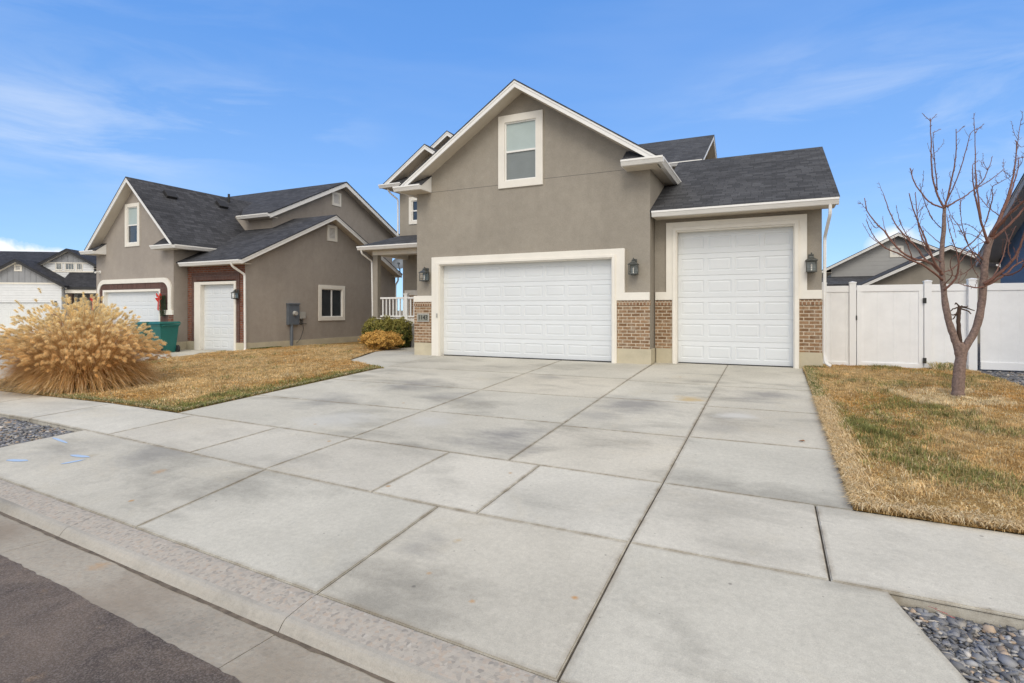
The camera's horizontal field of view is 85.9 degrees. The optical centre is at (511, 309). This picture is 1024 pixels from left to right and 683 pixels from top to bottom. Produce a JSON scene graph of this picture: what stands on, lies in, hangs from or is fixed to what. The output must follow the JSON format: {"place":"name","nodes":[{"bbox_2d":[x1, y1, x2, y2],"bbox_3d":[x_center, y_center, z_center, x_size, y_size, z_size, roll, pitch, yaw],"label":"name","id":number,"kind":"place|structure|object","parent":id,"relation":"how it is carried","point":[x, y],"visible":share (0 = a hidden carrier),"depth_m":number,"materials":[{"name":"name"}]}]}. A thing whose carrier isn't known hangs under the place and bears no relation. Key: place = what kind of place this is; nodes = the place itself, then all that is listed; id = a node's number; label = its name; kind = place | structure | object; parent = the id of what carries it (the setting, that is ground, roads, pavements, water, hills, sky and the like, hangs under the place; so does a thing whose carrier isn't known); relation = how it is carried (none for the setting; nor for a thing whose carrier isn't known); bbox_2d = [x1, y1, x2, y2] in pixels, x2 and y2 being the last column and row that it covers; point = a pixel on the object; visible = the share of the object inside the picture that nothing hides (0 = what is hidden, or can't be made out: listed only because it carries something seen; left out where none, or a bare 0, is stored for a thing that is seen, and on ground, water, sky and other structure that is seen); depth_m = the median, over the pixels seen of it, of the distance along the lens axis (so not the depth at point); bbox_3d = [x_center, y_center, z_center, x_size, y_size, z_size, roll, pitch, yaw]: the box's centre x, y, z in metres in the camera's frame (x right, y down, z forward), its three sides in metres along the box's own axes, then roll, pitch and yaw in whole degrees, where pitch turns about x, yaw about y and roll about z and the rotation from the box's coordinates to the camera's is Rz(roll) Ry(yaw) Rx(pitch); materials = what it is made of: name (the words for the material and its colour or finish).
{"place":"outdoors","nodes":[
{"label":"outdoors","id":0,"kind":"place"},
{"bbox_2d":[0,417,72,446],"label":"gravel","id":1,"kind":"structure","parent":0,"point":[14,431],"depth_m":7.51,"materials":[{"name":"grey gravel"}]},
{"bbox_2d":[0,248,95,330],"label":"house","id":2,"kind":"structure","parent":0,"point":[52,276],"depth_m":43.47,"materials":[{"name":"white"}]},
{"bbox_2d":[0,302,49,330],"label":"garage door","id":3,"kind":"structure","parent":2,"relation":"in","point":[6,308],"depth_m":43.08,"materials":[{"name":"paint"}]},
{"bbox_2d":[55,263,61,269],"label":"window","id":4,"kind":"structure","parent":2,"relation":"in","point":[58,266],"depth_m":45.12,"materials":[{"name":"glass"}]},
{"bbox_2d":[65,263,74,270],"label":"window","id":5,"kind":"structure","parent":2,"relation":"in","point":[68,266],"depth_m":45.26,"materials":[{"name":"glass"}]},
{"bbox_2d":[76,263,82,270],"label":"window","id":6,"kind":"structure","parent":2,"relation":"in","point":[79,267],"depth_m":45.37,"materials":[{"name":"glass"}]},
{"bbox_2d":[0,287,172,395],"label":"ornamental grass","id":7,"kind":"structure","parent":0,"point":[85,349],"depth_m":10.75,"materials":[{"name":"beige plant"}]},
{"bbox_2d":[0,349,236,378],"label":"neighbour driveway","id":8,"kind":"structure","parent":0,"point":[185,352],"depth_m":17.95,"materials":[{"name":"concrete"}]},
{"bbox_2d":[130,321,160,351],"bbox_3d":[-12.735,0.930,19.179,0.874,1.054,0.694,0,0,29],"label":"wheelie bin","id":9,"kind":"object","parent":8,"relation":"on","point":[147,328],"visible":0.17,"depth_m":18.88,"materials":[{"name":"teal plastic"}]},
{"bbox_2d":[148,321,180,352],"bbox_3d":[-11.670,0.911,18.508,0.874,1.054,0.694,0,0,32],"label":"wheelie bin","id":10,"kind":"object","parent":8,"relation":"on","point":[167,332],"visible":0.77,"depth_m":18.35,"materials":[{"name":"teal plastic"}]},
{"bbox_2d":[0,555,241,682],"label":"road","id":11,"kind":"structure","parent":0,"point":[51,631],"depth_m":2.87,"materials":[{"name":"grey asphalt"}]},
{"bbox_2d":[0,514,384,682],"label":"gutter pan","id":12,"kind":"object","parent":11,"relation":"on","point":[241,651],"visible":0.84,"depth_m":3.15,"materials":[{"name":"concrete"}]},
{"bbox_2d":[0,511,394,682],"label":"gutter dirt","id":13,"kind":"structure","parent":12,"relation":"on","point":[255,624],"depth_m":3.28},
{"bbox_2d":[0,497,458,682],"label":"curb face","id":14,"kind":"object","parent":12,"relation":"on","point":[373,660],"visible":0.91,"depth_m":3.21},
{"bbox_2d":[0,341,404,411],"bbox_3d":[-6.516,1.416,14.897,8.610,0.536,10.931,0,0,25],"label":"lawn grass","id":15,"kind":"structure","parent":0,"point":[311,355],"depth_m":12.36,"materials":[{"name":"beige plant"}]},
{"bbox_2d":[0,373,29,388],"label":"ornamental grass","id":16,"kind":"object","parent":15,"relation":"on","point":[4,385],"depth_m":11.36,"materials":[{"name":"brown plant"}]},
{"bbox_2d":[2,366,376,410],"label":"edge grass","id":17,"kind":"structure","parent":15,"relation":"on","point":[167,407],"depth_m":9.59,"materials":[{"name":"brown plant"}]},
{"bbox_2d":[249,346,281,348],"bbox_3d":[-8.508,1.304,19.020,0.350,0.075,1.506,0,0,25],"label":"weed tuft","id":18,"kind":"object","parent":15,"relation":"on","point":[265,347],"visible":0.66,"depth_m":18.99,"materials":[{"name":"brown plant"}]},
{"bbox_2d":[361,316,385,345],"bbox_3d":[-4.627,0.773,18.497,0.978,1.162,0.869,0,0,25],"label":"shrub","id":19,"kind":"object","parent":15,"relation":"on","point":[368,325],"visible":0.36,"depth_m":18.27,"materials":[{"name":"green plant"}]},
{"bbox_2d":[358,329,404,350],"bbox_3d":[-4.036,0.932,17.077,1.302,0.689,1.358,0,0,-27],"label":"shrub","id":20,"kind":"object","parent":15,"relation":"on","point":[381,337],"visible":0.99,"depth_m":16.79,"materials":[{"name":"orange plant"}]},
{"bbox_2d":[372,314,399,342],"bbox_3d":[-4.180,0.730,18.335,1.025,1.197,0.888,0,0,25],"label":"shrub","id":21,"kind":"object","parent":15,"relation":"on","point":[384,320],"visible":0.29,"depth_m":18.10,"materials":[{"name":"green plant"}]},
{"bbox_2d":[385,316,413,348],"bbox_3d":[-3.717,0.745,18.100,0.970,1.125,0.862,0,0,25],"label":"shrub","id":22,"kind":"object","parent":15,"relation":"on","point":[406,331],"visible":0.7,"depth_m":17.93,"materials":[{"name":"green plant"}]},
{"bbox_2d":[352,347,433,369],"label":"front walkway","id":23,"kind":"structure","parent":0,"point":[385,358],"depth_m":14.54,"materials":[{"name":"concrete"}]},
{"bbox_2d":[0,430,967,682],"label":"driveway apron","id":24,"kind":"object","parent":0,"point":[523,596],"visible":0.94,"depth_m":3.34,"materials":[{"name":"concrete"}]},
{"bbox_2d":[6,438,88,463],"bbox_3d":[-5.402,1.642,6.312,1.508,0.049,0.596,0,0,40],"label":"painted marking","id":25,"kind":"object","parent":24,"relation":"on","point":[19,460],"visible":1,"depth_m":6.12,"materials":[{"name":"blue paint"}]},
{"bbox_2d":[0,391,1023,629],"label":"sidewalk","id":26,"kind":"structure","parent":0,"point":[976,569],"depth_m":4.33,"materials":[{"name":"concrete"}]},
{"bbox_2d":[0,311,1023,534],"bbox_3d":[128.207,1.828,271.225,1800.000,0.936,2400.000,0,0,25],"label":"ground","id":27,"kind":"structure","parent":0,"point":[368,370],"depth_m":9.34,"materials":[{"name":"brown soil"}]},
{"bbox_2d":[79,176,402,349],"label":"house","id":28,"kind":"structure","parent":27,"relation":"on","point":[286,267],"depth_m":20.39,"materials":[{"name":"paint"}]},
{"bbox_2d":[125,202,139,246],"bbox_3d":[-13.919,-3.120,20.196,0.870,1.580,0.080,0,0,25],"label":"window","id":29,"kind":"structure","parent":28,"relation":"in","point":[132,211],"depth_m":20.22,"materials":[{"name":"glass"}]},
{"bbox_2d":[108,291,158,340],"bbox_3d":[-13.952,0.363,20.338,3.310,2.073,0.050,0,0,25],"label":"garage door","id":30,"kind":"structure","parent":28,"relation":"in","point":[144,304],"depth_m":20.23,"materials":[{"name":"paint"}]},
{"bbox_2d":[155,293,165,315],"bbox_3d":[-12.329,-0.175,19.302,0.549,0.838,0.157,0,0,25],"label":"holiday swag","id":31,"kind":"object","parent":28,"relation":"attached to","point":[159,299],"visible":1,"depth_m":19.32,"materials":[{"name":"red plant"}]},
{"bbox_2d":[204,284,233,349],"bbox_3d":[-10.072,0.278,19.057,1.700,2.323,0.050,0,0,25],"label":"garage door","id":32,"kind":"structure","parent":28,"relation":"in","point":[218,303],"depth_m":19.07,"materials":[{"name":"paint"}]},
{"bbox_2d":[318,285,344,320],"bbox_3d":[-7.216,-0.280,22.010,0.080,1.400,1.450,0,0,25],"label":"window","id":33,"kind":"structure","parent":28,"relation":"in","point":[331,299],"depth_m":21.98,"materials":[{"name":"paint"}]},
{"bbox_2d":[0,479,556,682],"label":"curb top","id":34,"kind":"structure","parent":27,"relation":"on","point":[445,659],"depth_m":3.20,"materials":[{"name":"grey concrete"}]},
{"bbox_2d":[356,79,839,372],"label":"house","id":35,"kind":"structure","parent":27,"relation":"on","point":[534,224],"depth_m":13.17,"materials":[{"name":"paint"}]},
{"bbox_2d":[409,197,416,224],"bbox_3d":[-3.453,-3.705,20.447,0.880,1.010,0.080,0,0,25],"label":"window","id":36,"kind":"structure","parent":35,"relation":"in","point":[412,201],"depth_m":20.56,"materials":[{"name":"paint"}]},
{"bbox_2d":[498,109,542,188],"bbox_3d":[0.217,-4.003,13.785,1.220,1.835,0.090,0,0,25],"label":"window","id":37,"kind":"structure","parent":35,"relation":"in","point":[520,135],"depth_m":13.80,"materials":[{"name":"glass"}]},
{"bbox_2d":[444,259,610,361],"bbox_3d":[0.281,0.022,13.920,4.678,2.435,0.050,0,0,25],"label":"garage door","id":38,"kind":"structure","parent":35,"relation":"in","point":[559,310],"depth_m":13.81,"materials":[{"name":"paint"}]},
{"bbox_2d":[678,226,792,367],"bbox_3d":[4.940,-0.274,12.271,2.373,3.027,0.050,0,0,25],"label":"garage door","id":39,"kind":"structure","parent":35,"relation":"in","point":[735,287],"depth_m":12.22,"materials":[{"name":"paint"}]},
{"bbox_2d":[822,232,938,285],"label":"house","id":40,"kind":"structure","parent":27,"relation":"on","point":[867,263],"depth_m":26.86,"materials":[{"name":"grey"}]},
{"bbox_2d":[822,278,1023,370],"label":"vinyl fence","id":41,"kind":"object","parent":27,"relation":"on","point":[903,326],"visible":0.77,"depth_m":11.47,"materials":[{"name":"white plastic"}]},
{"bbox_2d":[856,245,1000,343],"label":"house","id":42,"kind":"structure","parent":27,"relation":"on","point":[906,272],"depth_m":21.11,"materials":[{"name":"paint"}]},
{"bbox_2d":[975,174,1023,282],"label":"house","id":43,"kind":"structure","parent":27,"relation":"on","point":[996,255],"depth_m":14.93,"materials":[{"name":"blue"}]},
{"bbox_2d":[0,0,1023,310],"label":"sky","id":44,"kind":"structure","parent":0,"point":[223,98],"materials":[{"name":"blue"}]},
{"bbox_2d":[6,365,1022,682],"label":"joint filler","id":45,"kind":"object","parent":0,"point":[634,535],"visible":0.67,"depth_m":3.42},
{"bbox_2d":[179,355,853,510],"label":"driveway","id":46,"kind":"structure","parent":0,"point":[754,425],"depth_m":7.58,"materials":[{"name":"concrete"}]},
{"bbox_2d":[803,363,1023,533],"bbox_3d":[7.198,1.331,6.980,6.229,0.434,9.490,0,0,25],"label":"lawn grass","id":47,"kind":"structure","parent":0,"point":[877,411],"depth_m":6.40,"materials":[{"name":"beige plant"}]},
{"bbox_2d":[803,365,826,367],"bbox_3d":[6.260,1.175,11.371,0.526,0.081,0.299,0,0,12],"label":"weed tuft","id":48,"kind":"object","parent":47,"relation":"on","point":[816,366],"visible":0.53,"depth_m":11.34,"materials":[{"name":"brown plant"}]},
{"bbox_2d":[804,366,833,397],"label":"edge grass","id":49,"kind":"structure","parent":47,"relation":"on","point":[812,381],"depth_m":9.46,"materials":[{"name":"beige plant"}]},
{"bbox_2d":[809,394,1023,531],"bbox_3d":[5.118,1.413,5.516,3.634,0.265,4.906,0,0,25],"label":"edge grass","id":50,"kind":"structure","parent":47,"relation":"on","point":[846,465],"depth_m":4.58,"materials":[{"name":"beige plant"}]},
{"bbox_2d":[858,111,1023,396],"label":"bare tree","id":51,"kind":"object","parent":47,"relation":"on","point":[961,348],"visible":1,"depth_m":8.29,"materials":[{"name":"brown plant"}]},
{"bbox_2d":[927,361,970,370],"bbox_3d":[8.724,1.128,11.057,0.820,0.177,0.649,0,0,25],"label":"weed tuft","id":52,"kind":"object","parent":47,"relation":"on","point":[942,366],"visible":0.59,"depth_m":11.03,"materials":[{"name":"beige plant"}]},
{"bbox_2d":[891,385,1023,408],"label":"tree ring grass","id":53,"kind":"object","parent":47,"relation":"on","point":[945,389],"visible":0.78,"depth_m":8.09,"materials":[{"name":"beige plant"}]},
{"bbox_2d":[856,341,1021,383],"bbox_3d":[14.215,1.332,14.628,10.800,0.163,21.400,0,0,25],"label":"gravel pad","id":54,"kind":"object","parent":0,"point":[978,353],"depth_m":15.80,"materials":[{"name":"grey gravel"}]},
{"bbox_2d":[900,606,1023,682],"bbox_3d":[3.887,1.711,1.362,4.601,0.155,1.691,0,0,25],"label":"gravel","id":55,"kind":"structure","parent":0,"point":[992,652],"depth_m":2.73,"materials":[{"name":"grey gravel"}]},
{"bbox_2d":[977,363,1023,385],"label":"gravel","id":56,"kind":"structure","parent":0,"point":[1016,377],"depth_m":10.41,"materials":[{"name":"grey gravel"}]}
]}

